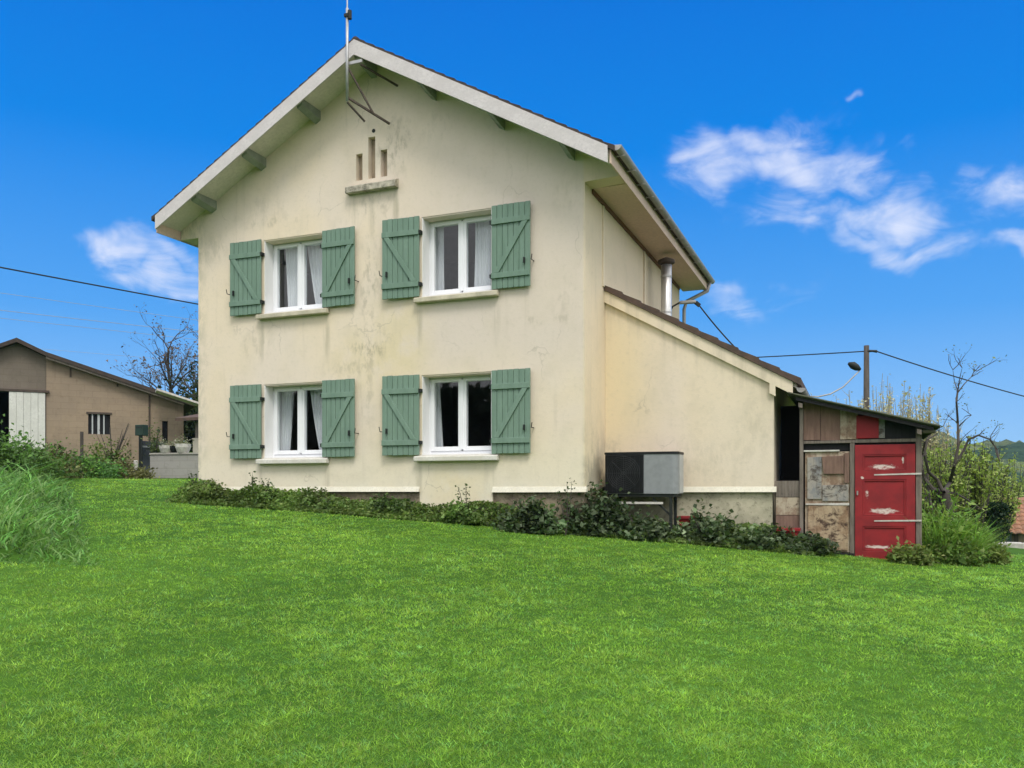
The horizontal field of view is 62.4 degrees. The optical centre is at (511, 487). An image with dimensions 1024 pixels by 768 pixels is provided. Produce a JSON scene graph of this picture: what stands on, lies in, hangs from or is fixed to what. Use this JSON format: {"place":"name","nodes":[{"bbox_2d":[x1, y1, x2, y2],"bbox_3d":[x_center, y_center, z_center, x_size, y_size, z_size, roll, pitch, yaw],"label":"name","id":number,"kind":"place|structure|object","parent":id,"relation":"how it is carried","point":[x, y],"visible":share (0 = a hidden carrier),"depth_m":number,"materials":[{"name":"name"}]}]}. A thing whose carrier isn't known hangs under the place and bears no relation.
{"place":"outdoors","nodes":[
{"label":"outdoors","id":0,"kind":"place"},
{"bbox_2d":[1,310,191,331],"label":"power line","id":1,"kind":"object","parent":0,"point":[90,320],"visible":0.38,"depth_m":44.09,"materials":[{"name":"metal"}]},
{"bbox_2d":[3,293,193,319],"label":"power line","id":2,"kind":"object","parent":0,"point":[96,306],"visible":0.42,"depth_m":44.22,"materials":[{"name":"metal"}]},
{"bbox_2d":[0,267,197,304],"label":"power line","id":3,"kind":"object","parent":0,"point":[96,285],"visible":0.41,"depth_m":27.07,"materials":[{"name":"black metal"}]},
{"bbox_2d":[2,318,197,339],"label":"power line","id":4,"kind":"object","parent":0,"point":[93,328],"visible":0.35,"depth_m":44.35,"materials":[{"name":"metal"}]},
{"bbox_2d":[0,452,1023,767],"bbox_3d":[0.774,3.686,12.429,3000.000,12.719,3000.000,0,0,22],"label":"ground","id":5,"kind":"structure","parent":0,"point":[404,628],"depth_m":6.49,"materials":[{"name":"green plant"}]},
{"bbox_2d":[0,414,47,474],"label":"wild bush","id":6,"kind":"object","parent":5,"relation":"on","point":[13,455],"visible":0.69,"depth_m":16.82,"materials":[{"name":"green plant"}]},
{"bbox_2d":[7,430,91,476],"bbox_3d":[-10.848,-0.754,19.034,2.634,1.108,1.866,0,0,22],"label":"wild bush","id":7,"kind":"object","parent":5,"relation":"on","point":[49,467],"visible":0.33,"depth_m":18.97,"materials":[{"name":"green plant"}]},
{"bbox_2d":[21,435,77,458],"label":"wild bush","id":8,"kind":"object","parent":5,"relation":"on","point":[51,447],"visible":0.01,"depth_m":26.91,"materials":[{"name":"green plant"}]},
{"bbox_2d":[0,445,112,566],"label":"tall grass","id":9,"kind":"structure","parent":5,"relation":"on","point":[37,487],"depth_m":11.46,"materials":[{"name":"green plant"}]},
{"bbox_2d":[36,442,97,478],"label":"wild bush","id":10,"kind":"object","parent":5,"relation":"on","point":[67,466],"visible":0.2,"depth_m":20.91,"materials":[{"name":"green plant"}]},
{"bbox_2d":[80,432,83,457],"bbox_3d":[-13.229,-0.921,26.002,0.098,1.610,0.095,0,0,22],"label":"fence post","id":11,"kind":"object","parent":5,"relation":"on","point":[81,440],"visible":0.43,"depth_m":25.96,"materials":[{"name":"grey wood"}]},
{"bbox_2d":[50,437,121,477],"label":"wild bush","id":12,"kind":"object","parent":5,"relation":"on","point":[87,464],"visible":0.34,"depth_m":22.66,"materials":[{"name":"green plant"}]},
{"bbox_2d":[0,338,197,462],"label":"barn","id":13,"kind":"structure","parent":5,"relation":"on","point":[53,398],"depth_m":30.23,"materials":[{"name":"concrete"}]},
{"bbox_2d":[86,412,111,433],"bbox_3d":[-14.929,-2.333,30.591,0.836,0.791,0.180,0,0,-26],"label":"window","id":14,"kind":"structure","parent":13,"relation":"in","point":[96,422],"depth_m":30.59,"materials":[{"name":"black plastic"}]},
{"bbox_2d":[162,421,166,442],"bbox_3d":[-13.036,-1.722,31.722,0.197,1.535,0.020,0,0,-26],"label":"door","id":15,"kind":"structure","parent":13,"relation":"in","point":[164,424],"depth_m":31.71,"materials":[{"name":"black plastic"}]},
{"bbox_2d":[64,453,133,478],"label":"wild bush","id":16,"kind":"object","parent":5,"relation":"on","point":[115,468],"visible":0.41,"depth_m":22.71,"materials":[{"name":"green plant"}]},
{"bbox_2d":[79,424,141,475],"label":"leafy shrub","id":17,"kind":"object","parent":5,"relation":"on","point":[107,453],"visible":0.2,"depth_m":24.32,"materials":[{"name":"green plant"}]},
{"bbox_2d":[104,454,159,478],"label":"wild bush","id":18,"kind":"object","parent":5,"relation":"on","point":[139,473],"visible":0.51,"depth_m":23.82,"materials":[{"name":"green plant"}]},
{"bbox_2d":[135,425,147,466],"bbox_3d":[-11.040,-0.965,25.196,0.320,1.820,0.208,0,0,22],"label":"letter box","id":19,"kind":"object","parent":5,"relation":"on","point":[141,430],"visible":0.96,"depth_m":25.14,"materials":[{"name":"green metal"}]},
{"bbox_2d":[106,304,197,393],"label":"bare tree","id":20,"kind":"object","parent":5,"relation":"on","point":[171,386],"visible":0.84,"depth_m":41.44,"materials":[{"name":"brown plant"}]},
{"bbox_2d":[139,436,165,471],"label":"garden gate","id":21,"kind":"structure","parent":5,"relation":"on","point":[146,458],"depth_m":25.75,"materials":[{"name":"grey metal"}]},
{"bbox_2d":[143,407,162,455],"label":"climbing plant","id":22,"kind":"object","parent":5,"relation":"on","point":[154,444],"visible":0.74,"depth_m":25.63,"materials":[{"name":"green plant"}]},
{"bbox_2d":[141,311,197,398],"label":"bare tree","id":23,"kind":"object","parent":5,"relation":"on","point":[194,357],"visible":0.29,"depth_m":43.68,"materials":[{"name":"brown plant"}]},
{"bbox_2d":[149,452,197,477],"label":"garden wall","id":24,"kind":"structure","parent":5,"relation":"on","point":[174,465],"depth_m":24.92,"materials":[{"name":"grey concrete"}]},
{"bbox_2d":[157,439,171,452],"bbox_3d":[-10.261,-1.272,25.034,0.488,0.474,0.611,0,0,22],"label":"flower pot","id":25,"kind":"object","parent":24,"relation":"on","point":[163,448],"visible":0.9,"depth_m":24.94,"materials":[{"name":"white ceramic"}]},
{"bbox_2d":[170,439,179,452],"bbox_3d":[-9.954,-1.259,25.004,0.431,0.449,0.473,0,0,22],"label":"flower pot","id":26,"kind":"object","parent":24,"relation":"on","point":[172,448],"visible":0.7,"depth_m":24.89,"materials":[{"name":"black plastic"}]},
{"bbox_2d":[174,433,193,452],"bbox_3d":[-9.726,-1.318,24.985,0.636,0.566,0.572,0,0,-26],"label":"flower pot","id":27,"kind":"object","parent":24,"relation":"on","point":[183,448],"visible":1,"depth_m":24.83,"materials":[{"name":"white ceramic"}]},
{"bbox_2d":[157,341,197,451],"bbox_3d":[-14.983,-4.260,40.054,4.016,5.349,4.307,0,0,22],"label":"evergreen tree","id":28,"kind":"object","parent":5,"relation":"on","point":[189,428],"visible":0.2,"depth_m":39.48,"materials":[{"name":"green plant"}]},
{"bbox_2d":[175,414,197,452],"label":"outbuilding","id":29,"kind":"structure","parent":5,"relation":"on","point":[195,439],"depth_m":28.92,"materials":[{"name":"grey wood"}]},
{"bbox_2d":[188,471,199,490],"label":"weed sprig","id":30,"kind":"object","parent":5,"relation":"on","point":[192,479],"visible":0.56,"depth_m":15.87,"materials":[{"name":"green plant"}]},
{"bbox_2d":[180,478,228,500],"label":"ivy bush","id":31,"kind":"object","parent":5,"relation":"on","point":[208,491],"visible":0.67,"depth_m":15.53,"materials":[{"name":"green plant"}]},
{"bbox_2d":[246,471,257,492],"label":"weed sprig","id":32,"kind":"object","parent":5,"relation":"on","point":[252,482],"visible":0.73,"depth_m":15.41,"materials":[{"name":"green plant"}]},
{"bbox_2d":[259,478,272,493],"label":"weed sprig","id":33,"kind":"object","parent":5,"relation":"on","point":[268,484],"visible":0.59,"depth_m":15.30,"materials":[{"name":"green plant"}]},
{"bbox_2d":[242,485,292,503],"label":"ivy bush","id":34,"kind":"object","parent":5,"relation":"on","point":[262,496],"visible":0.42,"depth_m":15.12,"materials":[{"name":"green plant"}]},
{"bbox_2d":[293,494,350,509],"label":"ivy bush","id":35,"kind":"object","parent":5,"relation":"on","point":[331,502],"visible":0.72,"depth_m":14.62,"materials":[{"name":"green plant"}]},
{"bbox_2d":[366,492,416,513],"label":"ivy bush","id":36,"kind":"object","parent":5,"relation":"on","point":[392,506],"visible":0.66,"depth_m":14.14,"materials":[{"name":"green plant"}]},
{"bbox_2d":[433,496,487,524],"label":"ivy bush","id":37,"kind":"object","parent":5,"relation":"on","point":[466,516],"visible":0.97,"depth_m":13.56,"materials":[{"name":"green plant"}]},
{"bbox_2d":[455,483,470,510],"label":"weed sprig","id":38,"kind":"object","parent":5,"relation":"on","point":[466,498],"visible":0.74,"depth_m":13.78,"materials":[{"name":"green plant"}]},
{"bbox_2d":[151,36,810,528],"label":"house","id":39,"kind":"structure","parent":5,"relation":"on","point":[559,350],"depth_m":14.46,"materials":[{"name":"paint"}]},
{"bbox_2d":[280,391,293,450],"bbox_3d":[-4.282,-1.285,16.035,0.314,1.240,0.091,0,0,22],"label":"curtain","id":40,"kind":"object","parent":39,"relation":"hanging from","point":[286,407],"visible":0.88,"depth_m":16.02,"materials":[{"name":"white fabric"}]},
{"bbox_2d":[286,248,296,306],"bbox_3d":[-4.132,-3.965,15.974,0.343,1.240,0.090,0,0,22],"label":"curtain","id":41,"kind":"object","parent":39,"relation":"hanging from","point":[291,262],"visible":0.66,"depth_m":15.98,"materials":[{"name":"white fabric"}]},
{"bbox_2d":[256,233,328,319],"bbox_3d":[-3.945,-3.857,15.548,1.545,1.475,0.450,0,0,22],"label":"window","id":42,"kind":"structure","parent":39,"relation":"in","point":[272,310],"depth_m":15.70,"materials":[{"name":"white plastic"}]},
{"bbox_2d":[256,382,328,463],"bbox_3d":[-3.945,-1.177,15.548,1.545,1.475,0.450,0,0,22],"label":"window","id":43,"kind":"structure","parent":39,"relation":"in","point":[272,451],"depth_m":15.70,"materials":[{"name":"white plastic"}]},
{"bbox_2d":[307,245,321,303],"bbox_3d":[-3.635,-3.965,15.774,0.470,1.240,0.090,0,0,22],"label":"curtain","id":44,"kind":"object","parent":39,"relation":"hanging from","point":[315,256],"visible":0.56,"depth_m":15.77,"materials":[{"name":"white fabric"}]},
{"bbox_2d":[310,390,321,449],"bbox_3d":[-3.604,-1.285,15.759,0.403,1.240,0.082,0,0,22],"label":"curtain","id":45,"kind":"object","parent":39,"relation":"hanging from","point":[316,399],"visible":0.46,"depth_m":15.76,"materials":[{"name":"white fabric"}]},
{"bbox_2d":[344,0,397,124],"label":"aerial mast","id":46,"kind":"object","parent":39,"relation":"attached to","point":[348,15],"visible":1,"depth_m":14.16,"materials":[{"name":"black metal"}]},
{"bbox_2d":[436,383,442,446],"bbox_3d":[-1.285,-1.295,14.813,0.167,1.240,0.094,0,0,22],"label":"curtain","id":47,"kind":"object","parent":39,"relation":"hanging from","point":[439,438],"visible":0.7,"depth_m":14.80,"materials":[{"name":"white fabric"}]},
{"bbox_2d":[436,227,444,290],"bbox_3d":[-1.252,-3.995,14.802,0.176,1.240,0.084,0,0,22],"label":"curtain","id":48,"kind":"object","parent":39,"relation":"hanging from","point":[440,277],"visible":0.88,"depth_m":14.79,"materials":[{"name":"white fabric"}]},
{"bbox_2d":[413,208,498,303],"bbox_3d":[-0.881,-3.887,14.298,1.545,1.475,0.450,0,0,22],"label":"window","id":49,"kind":"structure","parent":39,"relation":"in","point":[429,225],"depth_m":14.41,"materials":[{"name":"white plastic"}]},
{"bbox_2d":[413,371,498,461],"bbox_3d":[-0.881,-1.187,14.298,1.545,1.475,0.450,0,0,22],"label":"window","id":50,"kind":"structure","parent":39,"relation":"in","point":[463,452],"depth_m":14.43,"materials":[{"name":"white plastic"}]},
{"bbox_2d":[474,221,490,286],"bbox_3d":[-0.508,-3.995,14.497,0.336,1.240,0.093,0,0,22],"label":"curtain","id":51,"kind":"object","parent":39,"relation":"hanging from","point":[482,252],"visible":0.78,"depth_m":14.49,"materials":[{"name":"white fabric"}]},
{"bbox_2d":[672,300,700,308],"bbox_3d":[3.951,-4.032,19.400,0.763,0.528,0.140,0,0,0],"label":"bracket","id":52,"kind":"object","parent":39,"relation":"attached to","point":[697,303],"visible":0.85,"depth_m":19.37,"materials":[{"name":"black metal"}]},
{"bbox_2d":[699,306,733,345],"bbox_3d":[4.654,-3.670,19.200,0.854,1.065,0.036,0,0,29],"label":"power line","id":53,"kind":"object","parent":52,"relation":"attached to","point":[716,326],"visible":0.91,"depth_m":19.20,"materials":[{"name":"black metal"}]},
{"bbox_2d":[165,479,827,555],"bbox_3d":[-0.791,0.431,14.241,11.582,1.218,1.436,0,0,14],"label":"ground cover","id":54,"kind":"object","parent":5,"relation":"on","point":[425,512],"visible":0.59,"depth_m":14.23,"materials":[{"name":"green plant"}]},
{"bbox_2d":[677,516,694,525],"bbox_3d":[2.819,0.560,13.603,0.280,0.210,0.260,0,0,22],"label":"plastic tub","id":55,"kind":"object","parent":54,"relation":"on","point":[685,518],"visible":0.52,"depth_m":13.50,"materials":[{"name":"red plastic"}]},
{"bbox_2d":[485,494,566,534],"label":"ivy bush","id":56,"kind":"object","parent":5,"relation":"on","point":[534,517],"visible":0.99,"depth_m":13.07,"materials":[{"name":"green plant"}]},
{"bbox_2d":[556,478,576,535],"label":"weed sprig","id":57,"kind":"object","parent":5,"relation":"on","point":[564,516],"visible":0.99,"depth_m":13.16,"materials":[{"name":"green plant"}]},
{"bbox_2d":[556,479,649,536],"bbox_3d":[1.335,0.293,13.568,1.506,1.076,1.080,0,0,-9],"label":"ivy bush","id":58,"kind":"object","parent":5,"relation":"on","point":[604,518],"visible":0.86,"depth_m":13.34,"materials":[{"name":"green plant"}]},
{"bbox_2d":[608,494,681,530],"bbox_3d":[2.164,0.546,13.771,1.120,0.898,0.425,0,0,22],"label":"pump stand","id":59,"kind":"object","parent":5,"relation":"on","point":[670,512],"visible":0.66,"depth_m":13.53,"materials":[{"name":"black metal"}]},
{"bbox_2d":[602,451,683,493],"bbox_3d":[2.067,-0.241,13.902,1.462,0.672,0.700,0,0,22],"label":"heat pump","id":60,"kind":"object","parent":59,"relation":"on","point":[661,472],"visible":0.97,"depth_m":13.54,"materials":[{"name":"black plastic"}]},
{"bbox_2d":[612,509,679,540],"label":"ivy bush","id":61,"kind":"object","parent":5,"relation":"on","point":[647,530],"visible":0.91,"depth_m":13.15,"materials":[{"name":"green plant"}]},
{"bbox_2d":[670,498,742,545],"bbox_3d":[2.966,0.559,13.302,0.939,0.812,1.135,0,0,-44],"label":"ivy bush","id":62,"kind":"object","parent":5,"relation":"on","point":[702,527],"visible":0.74,"depth_m":13.16,"materials":[{"name":"green plant"}]},
{"bbox_2d":[711,523,803,550],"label":"ivy bush","id":63,"kind":"object","parent":5,"relation":"on","point":[764,540],"visible":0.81,"depth_m":12.90,"materials":[{"name":"green plant"}]},
{"bbox_2d":[776,528,800,535],"bbox_3d":[4.281,0.765,13.136,0.380,0.280,0.280,0,0,22],"label":"plastic tub","id":64,"kind":"object","parent":5,"relation":"on","point":[796,532],"visible":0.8,"depth_m":13.00,"materials":[{"name":"red plastic"}]},
{"bbox_2d":[775,528,840,554],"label":"ivy bush","id":65,"kind":"object","parent":5,"relation":"on","point":[818,545],"visible":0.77,"depth_m":12.74,"materials":[{"name":"green plant"}]},
{"bbox_2d":[811,362,860,397],"bbox_3d":[7.256,-0.445,19.028,1.180,4.767,0.170,0,0,4],"label":"street lamp","id":66,"kind":"object","parent":5,"relation":"on","point":[855,366],"visible":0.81,"depth_m":18.98,"materials":[{"name":"metal"}]},
{"bbox_2d":[776,392,939,558],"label":"garden shed","id":67,"kind":"structure","parent":5,"relation":"on","point":[851,480],"depth_m":12.98,"materials":[{"name":"brown wood"}]},
{"bbox_2d":[855,444,921,558],"bbox_3d":[5.677,0.220,12.773,0.920,1.750,0.082,0,0,22],"label":"door","id":68,"kind":"structure","parent":67,"relation":"in","point":[884,474],"depth_m":12.80,"materials":[{"name":"red paint"}]},
{"bbox_2d":[863,345,876,408],"bbox_3d":[12.680,-1.767,29.958,0.486,6.558,0.280,0,0,22],"label":"utility pole","id":69,"kind":"object","parent":5,"relation":"on","point":[866,392],"visible":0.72,"depth_m":29.91,"materials":[{"name":"brown wood"}]},
{"bbox_2d":[759,351,863,357],"bbox_3d":[5.894,-5.496,36.017,17.820,1.338,0.044,0,0,42],"label":"power line","id":70,"kind":"object","parent":69,"relation":"attached to","point":[812,354],"visible":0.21,"depth_m":31.26,"materials":[{"name":"black metal"}]},
{"bbox_2d":[877,351,1023,396],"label":"power line","id":71,"kind":"object","parent":69,"relation":"attached to","point":[948,374],"visible":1,"depth_m":31.47,"materials":[{"name":"black metal"}]},
{"bbox_2d":[857,373,906,415],"bbox_3d":[11.312,-1.047,25.988,1.620,4.912,1.266,0,0,22],"label":"coppiced willow","id":72,"kind":"object","parent":5,"relation":"on","point":[873,400],"visible":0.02,"depth_m":25.96,"materials":[{"name":"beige plant"}]},
{"bbox_2d":[876,381,922,419],"bbox_3d":[11.397,-0.835,25.026,1.457,4.646,1.200,0,0,22],"label":"coppiced willow","id":73,"kind":"object","parent":5,"relation":"on","point":[887,408],"visible":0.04,"depth_m":24.86,"materials":[{"name":"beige plant"}]},
{"bbox_2d":[883,536,944,565],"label":"weed clump","id":74,"kind":"object","parent":5,"relation":"on","point":[906,554],"visible":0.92,"depth_m":12.29,"materials":[{"name":"green plant"}]},
{"bbox_2d":[905,384,936,489],"bbox_3d":[12.085,-0.752,24.979,1.003,4.603,1.000,0,0,3],"label":"coppiced willow","id":75,"kind":"object","parent":5,"relation":"on","point":[923,400],"visible":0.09,"depth_m":24.94,"materials":[{"name":"green plant"}]},
{"bbox_2d":[922,404,963,472],"bbox_3d":[12.600,-0.426,25.010,1.473,4.128,1.226,0,0,22],"label":"coppiced willow","id":76,"kind":"object","parent":5,"relation":"on","point":[938,440],"visible":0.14,"depth_m":24.82,"materials":[{"name":"green plant"}]},
{"bbox_2d":[922,440,977,520],"bbox_3d":[9.983,0.142,19.885,1.628,2.549,1.259,0,0,39],"label":"leafy bush","id":77,"kind":"object","parent":5,"relation":"on","point":[953,487],"visible":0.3,"depth_m":19.71,"materials":[{"name":"green plant"}]},
{"bbox_2d":[922,527,993,566],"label":"weed clump","id":78,"kind":"object","parent":5,"relation":"on","point":[965,556],"visible":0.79,"depth_m":12.63,"materials":[{"name":"green plant"}]},
{"bbox_2d":[903,475,1020,564],"bbox_3d":[6.582,0.502,13.235,2.434,1.414,2.056,0,0,-5],"label":"weed clump","id":79,"kind":"object","parent":5,"relation":"on","point":[929,526],"visible":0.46,"depth_m":12.88,"materials":[{"name":"green plant"}]},
{"bbox_2d":[923,434,1001,526],"bbox_3d":[11.101,0.076,21.007,1.805,2.863,1.417,0,0,-8],"label":"leafy bush","id":80,"kind":"object","parent":5,"relation":"on","point":[979,491],"visible":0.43,"depth_m":20.67,"materials":[{"name":"green plant"}]},
{"bbox_2d":[922,344,1021,523],"bbox_3d":[8.987,-0.743,17.017,2.625,4.216,1.177,0,0,-3],"label":"fruit tree","id":81,"kind":"object","parent":5,"relation":"on","point":[947,497],"visible":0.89,"depth_m":16.91,"materials":[{"name":"brown plant"}]},
{"bbox_2d":[932,501,1011,551],"bbox_3d":[7.168,0.708,13.577,1.630,1.051,1.788,0,0,22],"label":"weed clump","id":82,"kind":"object","parent":5,"relation":"on","point":[985,529],"visible":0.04,"depth_m":13.38,"materials":[{"name":"green plant"}]},
{"bbox_2d":[933,501,1013,542],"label":"clipped hedge","id":83,"kind":"object","parent":5,"relation":"on","point":[994,513],"visible":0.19,"depth_m":20.78,"materials":[{"name":"green plant"}]},
{"bbox_2d":[946,468,1023,523],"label":"leafy bush","id":84,"kind":"object","parent":5,"relation":"on","point":[1012,485],"visible":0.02,"depth_m":25.41,"materials":[{"name":"green plant"}]},
{"bbox_2d":[960,442,1023,541],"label":"leafy bush","id":85,"kind":"object","parent":5,"relation":"on","point":[999,493],"visible":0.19,"depth_m":22.65,"materials":[{"name":"green plant"}]},
{"bbox_2d":[977,527,1013,564],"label":"weed clump","id":86,"kind":"object","parent":5,"relation":"on","point":[1000,556],"visible":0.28,"depth_m":13.16,"materials":[{"name":"green plant"}]},
{"bbox_2d":[992,452,1023,496],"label":"leafy bush","id":87,"kind":"object","parent":5,"relation":"on","point":[1014,471],"visible":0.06,"depth_m":37.07,"materials":[{"name":"green plant"}]},
{"bbox_2d":[994,542,1023,548],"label":"stone slab","id":88,"kind":"structure","parent":5,"relation":"on","point":[1018,545],"depth_m":21.69,"materials":[{"name":"white stone"}]},
{"bbox_2d":[1002,497,1023,542],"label":"garden hut","id":89,"kind":"object","parent":5,"relation":"on","point":[1017,534],"visible":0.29,"depth_m":25.80,"materials":[{"name":"orange tile"}]},
{"bbox_2d":[0,0,1023,443],"label":"sky","id":90,"kind":"structure","parent":0,"point":[845,175],"materials":[{"name":"blue"}]},
{"bbox_2d":[922,432,1023,497],"bbox_3d":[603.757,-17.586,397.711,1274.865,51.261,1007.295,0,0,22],"label":"hills","id":91,"kind":"structure","parent":0,"point":[1015,447],"depth_m":439.57,"materials":[{"name":"green plant"}]}
]}

